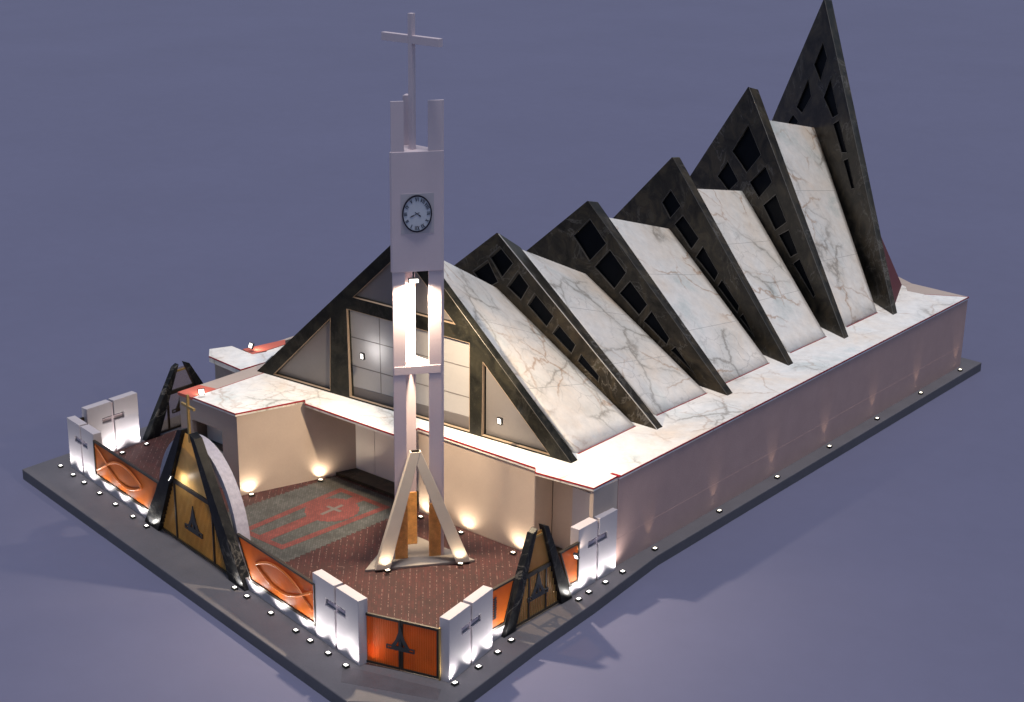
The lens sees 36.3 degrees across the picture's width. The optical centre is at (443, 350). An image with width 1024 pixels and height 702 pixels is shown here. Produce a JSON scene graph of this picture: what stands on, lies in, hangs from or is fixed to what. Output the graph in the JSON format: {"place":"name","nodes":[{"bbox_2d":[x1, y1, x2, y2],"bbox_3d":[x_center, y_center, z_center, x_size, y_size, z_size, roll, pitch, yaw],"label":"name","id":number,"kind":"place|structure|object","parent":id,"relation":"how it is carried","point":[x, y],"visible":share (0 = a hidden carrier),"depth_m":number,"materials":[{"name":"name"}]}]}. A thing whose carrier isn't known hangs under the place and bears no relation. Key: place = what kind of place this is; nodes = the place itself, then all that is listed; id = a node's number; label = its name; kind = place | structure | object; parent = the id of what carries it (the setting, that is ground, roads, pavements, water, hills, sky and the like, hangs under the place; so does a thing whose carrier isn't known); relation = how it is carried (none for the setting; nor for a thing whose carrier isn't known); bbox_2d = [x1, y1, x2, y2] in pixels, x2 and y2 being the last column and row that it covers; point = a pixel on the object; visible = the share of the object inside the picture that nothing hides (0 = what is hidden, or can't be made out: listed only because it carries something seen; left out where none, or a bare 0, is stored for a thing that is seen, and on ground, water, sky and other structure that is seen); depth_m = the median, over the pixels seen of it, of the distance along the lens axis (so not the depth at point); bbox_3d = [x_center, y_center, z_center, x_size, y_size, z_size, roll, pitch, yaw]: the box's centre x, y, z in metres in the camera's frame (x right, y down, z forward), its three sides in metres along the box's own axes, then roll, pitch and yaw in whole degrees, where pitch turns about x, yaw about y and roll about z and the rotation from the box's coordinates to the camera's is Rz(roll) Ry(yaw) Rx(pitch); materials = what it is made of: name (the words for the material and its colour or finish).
{"place":"outdoors","nodes":[
{"label":"outdoors","id":0,"kind":"place"},
{"bbox_2d":[228,477,393,561],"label":"patterned paving","id":1,"kind":"structure","parent":0,"point":[258,512],"depth_m":68.15,"materials":[{"name":"grey stone"}]},
{"bbox_2d":[249,488,389,548],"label":"paving motif","id":2,"kind":"object","parent":1,"relation":"on","point":[315,508],"visible":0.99,"depth_m":68.24,"materials":[{"name":"red brick"}]},
{"bbox_2d":[321,505,343,514],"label":"paving cross","id":3,"kind":"object","parent":2,"relation":"on","point":[332,509],"visible":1,"depth_m":68.81,"materials":[{"name":"beige stone"}]},
{"bbox_2d":[115,428,561,672],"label":"brick paving","id":4,"kind":"structure","parent":0,"point":[429,595],"depth_m":63.50,"materials":[{"name":"brown brick"}]},
{"bbox_2d":[384,568,390,573],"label":"floor light","id":5,"kind":"object","parent":4,"relation":"on","point":[387,570],"visible":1,"depth_m":62.89,"materials":[{"name":"beige"}]},
{"bbox_2d":[365,13,474,571],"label":"clock tower","id":6,"kind":"structure","parent":4,"relation":"on","point":[416,207],"depth_m":61.08,"materials":[{"name":"white paint"}]},
{"bbox_2d":[408,272,418,282],"bbox_3d":[-1.170,-2.846,60.219,0.401,0.450,0.220,-4,20,-10],"label":"tower lamp","id":7,"kind":"object","parent":6,"relation":"hanging from","point":[413,280],"visible":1,"depth_m":60.20,"materials":[{"name":"white plastic"}]},
{"bbox_2d":[558,542,579,594],"bbox_3d":[4.819,8.624,60.832,0.170,2.196,1.250,16,25,39],"label":"fence panel","id":8,"kind":"object","parent":4,"relation":"on","point":[570,564],"visible":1,"depth_m":60.83,"materials":[{"name":"brown metal"}]},
{"bbox_2d":[573,552,579,559],"bbox_3d":[5.152,7.980,60.695,0.200,0.310,0.237,11,22,29],"label":"floodlight","id":9,"kind":"object","parent":8,"relation":"attached to","point":[576,556],"visible":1,"depth_m":60.64,"materials":[{"name":"white"}]},
{"bbox_2d":[341,667,440,699],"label":"path","id":10,"kind":"structure","parent":0,"point":[351,675],"depth_m":55.17,"materials":[{"name":"concrete"}]},
{"bbox_2d":[22,357,980,701],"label":"pavement","id":11,"kind":"structure","parent":0,"point":[186,571],"depth_m":62.86,"materials":[{"name":"concrete"}]},
{"bbox_2d":[67,416,101,483],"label":"cross panel","id":12,"kind":"object","parent":11,"relation":"on","point":[82,435],"visible":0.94,"depth_m":71.89,"materials":[{"name":"white paint"}]},
{"bbox_2d":[81,391,139,451],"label":"cross panel","id":13,"kind":"object","parent":11,"relation":"on","point":[114,421],"visible":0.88,"depth_m":74.75,"materials":[{"name":"white paint"}]},
{"bbox_2d":[93,440,158,517],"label":"fence panel","id":14,"kind":"object","parent":11,"relation":"on","point":[128,483],"visible":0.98,"depth_m":68.99,"materials":[{"name":"brown metal"}]},
{"bbox_2d":[142,361,203,440],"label":"beam gate","id":15,"kind":"structure","parent":11,"relation":"on","point":[155,425],"depth_m":76.71,"materials":[{"name":"black stone"}]},
{"bbox_2d":[145,394,250,590],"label":"beam gate","id":16,"kind":"structure","parent":11,"relation":"on","point":[187,508],"depth_m":63.32,"materials":[{"name":"black stone"}]},
{"bbox_2d":[231,585,237,590],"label":"floor light","id":17,"kind":"object","parent":11,"relation":"on","point":[234,587],"visible":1,"depth_m":61.75,"materials":[{"name":"white"}]},
{"bbox_2d":[243,594,250,599],"bbox_3d":[-7.721,9.624,61.122,0.190,0.100,0.230,-15,24,-36],"label":"floor light","id":18,"kind":"object","parent":11,"relation":"on","point":[246,596],"visible":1,"depth_m":61.08,"materials":[{"name":"white"}]},
{"bbox_2d":[267,610,274,615],"bbox_3d":[-6.643,10.066,59.852,0.190,0.100,0.230,-15,24,-36],"label":"floor light","id":19,"kind":"object","parent":11,"relation":"on","point":[271,613],"visible":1,"depth_m":59.81,"materials":[{"name":"white"}]},
{"bbox_2d":[236,533,315,635],"bbox_3d":[-6.437,8.926,59.965,0.196,2.196,5.462,-15,24,-36],"label":"fence panel","id":20,"kind":"object","parent":11,"relation":"on","point":[281,586],"visible":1,"depth_m":59.70,"materials":[{"name":"orange wood"}]},
{"bbox_2d":[292,628,299,633],"bbox_3d":[-5.565,10.508,58.582,0.190,0.100,0.230,-15,24,-36],"label":"floor light","id":21,"kind":"object","parent":11,"relation":"on","point":[295,630],"visible":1,"depth_m":58.53,"materials":[{"name":"white"}]},
{"bbox_2d":[306,638,313,643],"bbox_3d":[-4.962,10.755,57.872,0.190,0.100,0.230,-15,24,-36],"label":"floor light","id":22,"kind":"object","parent":11,"relation":"on","point":[310,640],"visible":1,"depth_m":57.82,"materials":[{"name":"white"}]},
{"bbox_2d":[324,650,331,656],"bbox_3d":[-4.233,11.055,57.013,0.190,0.100,0.230,-15,24,-36],"label":"floor light","id":23,"kind":"object","parent":11,"relation":"on","point":[328,653],"visible":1,"depth_m":56.97,"materials":[{"name":"white"}]},
{"bbox_2d":[312,569,367,665],"bbox_3d":[-3.795,9.724,57.038,0.420,2.620,2.880,-15,24,-36],"label":"cross panel","id":24,"kind":"object","parent":11,"relation":"on","point":[341,611],"visible":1,"depth_m":56.67,"materials":[{"name":"white paint"}]},
{"bbox_2d":[342,663,349,668],"bbox_3d":[-3.535,11.341,56.191,0.190,0.100,0.230,-15,24,-36],"label":"floor light","id":25,"kind":"object","parent":11,"relation":"on","point":[345,665],"visible":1,"depth_m":56.14,"materials":[{"name":"white"}]},
{"bbox_2d":[365,612,440,680],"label":"corner gate","id":26,"kind":"structure","parent":11,"relation":"on","point":[404,645],"depth_m":55.54,"materials":[{"name":"orange wood"}]},
{"bbox_2d":[451,680,458,686],"bbox_3d":[0.388,11.732,55.066,0.230,0.100,0.190,-17,26,-41],"label":"floor light","id":27,"kind":"object","parent":11,"relation":"on","point":[454,683],"visible":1,"depth_m":55.03,"materials":[{"name":"white"}]},
{"bbox_2d":[440,585,492,682],"bbox_3d":[0.812,10.140,56.028,0.420,2.500,2.860,12,23,32],"label":"cross panel","id":28,"kind":"object","parent":11,"relation":"on","point":[466,632],"visible":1,"depth_m":55.67,"materials":[{"name":"white paint"}]},
{"bbox_2d":[475,664,482,669],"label":"floor light","id":29,"kind":"object","parent":11,"relation":"on","point":[478,666],"visible":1,"depth_m":56.07,"materials":[{"name":"white"}]},
{"bbox_2d":[494,649,501,655],"bbox_3d":[1.967,11.028,57.090,0.230,0.100,0.190,-17,26,-41],"label":"floor light","id":30,"kind":"object","parent":11,"relation":"on","point":[497,652],"visible":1,"depth_m":57.05,"materials":[{"name":"white"}]},
{"bbox_2d":[492,576,515,641],"bbox_3d":[2.094,9.627,57.952,0.170,2.196,1.570,16,25,39],"label":"fence panel","id":31,"kind":"object","parent":11,"relation":"on","point":[502,593],"visible":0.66,"depth_m":57.89,"materials":[{"name":"orange wood"}]},
{"bbox_2d":[507,637,514,642],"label":"floor light","id":32,"kind":"object","parent":11,"relation":"on","point":[511,640],"visible":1,"depth_m":57.87,"materials":[{"name":"white"}]},
{"bbox_2d":[501,523,571,637],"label":"beam gate","id":33,"kind":"structure","parent":11,"relation":"on","point":[539,553],"depth_m":59.02,"materials":[{"name":"black stone"}]},
{"bbox_2d":[178,0,968,565],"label":"church","id":34,"kind":"structure","parent":11,"relation":"on","point":[670,346],"depth_m":71.91,"materials":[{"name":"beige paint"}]},
{"bbox_2d":[197,388,204,395],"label":"floodlight","id":35,"kind":"object","parent":34,"relation":"on","point":[201,391],"visible":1,"depth_m":70.68,"materials":[{"name":"white plastic"}]},
{"bbox_2d":[207,425,222,450],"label":"wing window","id":36,"kind":"structure","parent":34,"relation":"in","point":[214,435],"depth_m":71.96,"materials":[{"name":"grey glass"}]},
{"bbox_2d":[248,342,253,348],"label":"floodlight","id":37,"kind":"object","parent":34,"relation":"on","point":[251,345],"visible":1,"depth_m":76.56,"materials":[{"name":"white"}]},
{"bbox_2d":[360,352,364,359],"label":"floodlight","id":38,"kind":"object","parent":34,"relation":"attached to","point":[362,355],"visible":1,"depth_m":68.49,"materials":[{"name":"white"}]},
{"bbox_2d":[355,424,374,474],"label":"entrance door","id":39,"kind":"structure","parent":34,"relation":"in","point":[365,437],"depth_m":72.05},
{"bbox_2d":[375,431,393,481],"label":"entrance door","id":40,"kind":"structure","parent":34,"relation":"in","point":[384,444],"depth_m":71.28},
{"bbox_2d":[416,432,417,490],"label":"entrance door","id":41,"kind":"structure","parent":34,"relation":"in","point":[416,432],"depth_m":70.12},
{"bbox_2d":[417,431,418,490],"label":"entrance door","id":42,"kind":"structure","parent":34,"relation":"in","point":[417,431],"depth_m":69.97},
{"bbox_2d":[497,417,502,424],"bbox_3d":[2.315,2.893,64.522,0.240,0.302,0.106,18,26,42],"label":"floodlight","id":43,"kind":"object","parent":34,"relation":"attached to","point":[499,420],"visible":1,"depth_m":64.48,"materials":[{"name":"white plastic"}]},
{"bbox_2d":[572,487,589,525],"bbox_3d":[5.804,7.139,63.778,1.400,3.030,0.060,16,25,39],"label":"recess door","id":44,"kind":"structure","parent":34,"relation":"in","point":[581,498],"depth_m":63.67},
{"bbox_2d":[585,589,592,594],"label":"floor light","id":45,"kind":"object","parent":11,"relation":"on","point":[588,592],"visible":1,"depth_m":61.42,"materials":[{"name":"white"}]},
{"bbox_2d":[570,508,617,591],"bbox_3d":[5.953,7.886,62.165,0.420,2.720,2.550,16,25,39],"label":"cross panel","id":46,"kind":"object","parent":11,"relation":"on","point":[595,537],"visible":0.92,"depth_m":61.95,"materials":[{"name":"white paint"}]},
{"bbox_2d":[0,0,1023,701],"bbox_3d":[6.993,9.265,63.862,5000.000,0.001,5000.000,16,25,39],"label":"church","id":47,"kind":"structure","parent":0,"point":[192,182],"depth_m":113.57,"materials":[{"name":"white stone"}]}
]}

